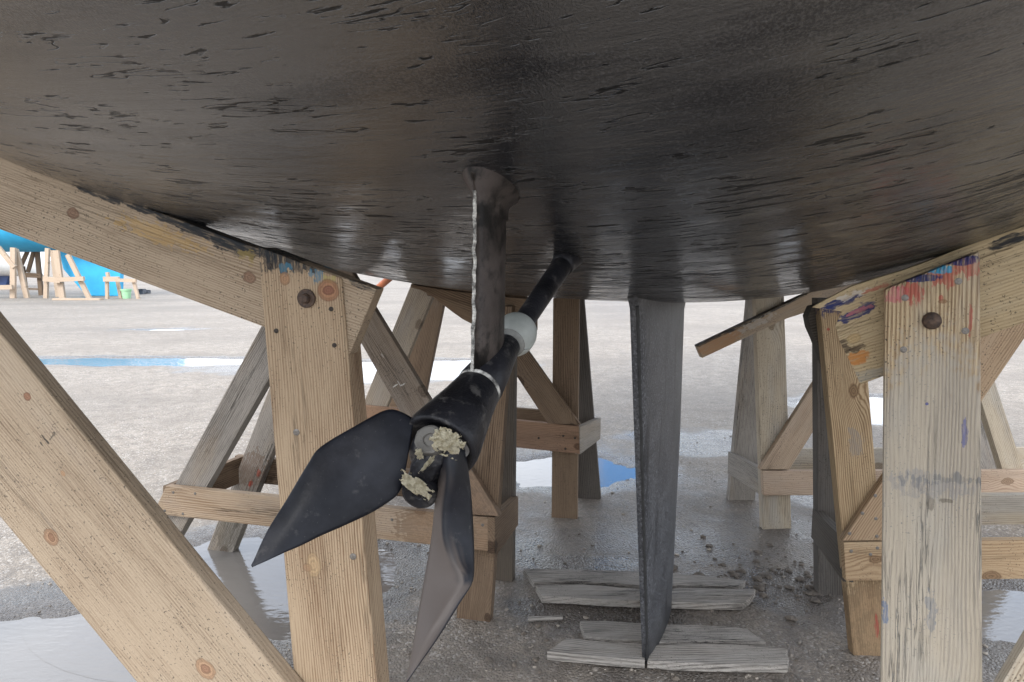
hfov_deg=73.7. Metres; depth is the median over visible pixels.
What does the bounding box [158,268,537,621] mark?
boat stand
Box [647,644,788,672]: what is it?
plank
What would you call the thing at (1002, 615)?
puddle
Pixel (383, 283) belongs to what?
prop pole
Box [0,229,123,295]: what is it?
blue boat
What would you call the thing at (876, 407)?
puddle
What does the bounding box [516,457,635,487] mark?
puddle
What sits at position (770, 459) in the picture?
boat stand
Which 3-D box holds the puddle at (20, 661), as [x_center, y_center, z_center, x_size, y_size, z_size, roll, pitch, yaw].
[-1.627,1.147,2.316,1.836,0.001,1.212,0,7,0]
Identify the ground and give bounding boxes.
[0,260,1023,681]
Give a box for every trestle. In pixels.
[0,246,29,297]
[21,252,42,294]
[43,248,91,297]
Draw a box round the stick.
[528,615,562,621]
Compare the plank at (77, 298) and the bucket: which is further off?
the bucket
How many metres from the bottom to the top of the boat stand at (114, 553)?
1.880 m
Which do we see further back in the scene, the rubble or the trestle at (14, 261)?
the trestle at (14, 261)
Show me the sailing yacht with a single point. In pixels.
(658, 164)
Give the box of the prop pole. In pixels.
[376,279,391,287]
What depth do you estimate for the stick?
2.66 m
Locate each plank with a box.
[52,298,103,299]
[523,569,745,588]
[536,584,755,609]
[547,638,644,667]
[580,621,641,643]
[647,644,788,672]
[658,624,765,645]
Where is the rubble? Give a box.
[692,543,830,623]
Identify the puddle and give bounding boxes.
[0,619,110,681]
[22,537,395,681]
[40,357,242,366]
[149,329,177,330]
[362,360,470,382]
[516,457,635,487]
[797,397,882,424]
[982,589,1023,642]
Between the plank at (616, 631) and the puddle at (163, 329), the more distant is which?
the puddle at (163, 329)
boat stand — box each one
[0,158,389,681]
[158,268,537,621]
[365,283,600,518]
[695,283,1023,528]
[803,298,1023,655]
[813,226,1023,681]
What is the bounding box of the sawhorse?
[103,272,140,298]
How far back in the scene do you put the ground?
4.22 m
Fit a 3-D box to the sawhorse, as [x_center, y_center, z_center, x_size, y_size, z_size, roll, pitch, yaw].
[-13.563,-1.930,23.850,1.186,0.957,0.497,0,7,0]
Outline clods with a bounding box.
[390,533,877,680]
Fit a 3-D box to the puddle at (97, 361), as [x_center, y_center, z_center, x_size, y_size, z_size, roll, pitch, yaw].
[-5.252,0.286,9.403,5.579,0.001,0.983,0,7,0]
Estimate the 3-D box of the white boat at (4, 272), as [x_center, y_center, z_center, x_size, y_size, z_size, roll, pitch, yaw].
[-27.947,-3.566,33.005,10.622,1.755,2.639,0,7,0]
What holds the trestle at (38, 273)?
on the ground
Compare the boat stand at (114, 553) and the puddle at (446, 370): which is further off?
the puddle at (446, 370)
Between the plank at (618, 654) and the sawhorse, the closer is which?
the plank at (618, 654)
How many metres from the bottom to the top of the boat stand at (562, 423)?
1.432 m
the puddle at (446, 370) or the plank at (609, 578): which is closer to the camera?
the plank at (609, 578)
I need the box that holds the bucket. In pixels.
[120,289,131,298]
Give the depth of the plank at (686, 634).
2.50 m
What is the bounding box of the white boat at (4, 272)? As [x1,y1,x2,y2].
[0,252,44,284]
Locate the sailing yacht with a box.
[0,0,1023,681]
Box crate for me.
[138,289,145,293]
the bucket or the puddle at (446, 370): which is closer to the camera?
the puddle at (446, 370)
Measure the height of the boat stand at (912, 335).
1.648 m
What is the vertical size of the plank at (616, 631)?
0.032 m
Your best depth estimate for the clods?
2.44 m
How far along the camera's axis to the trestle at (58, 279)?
24.00 m
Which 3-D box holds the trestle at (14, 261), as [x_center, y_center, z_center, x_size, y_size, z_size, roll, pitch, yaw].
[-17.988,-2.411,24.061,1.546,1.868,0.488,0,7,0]
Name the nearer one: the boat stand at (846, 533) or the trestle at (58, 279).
the boat stand at (846, 533)
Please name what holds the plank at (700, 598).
on the ground
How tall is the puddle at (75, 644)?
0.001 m

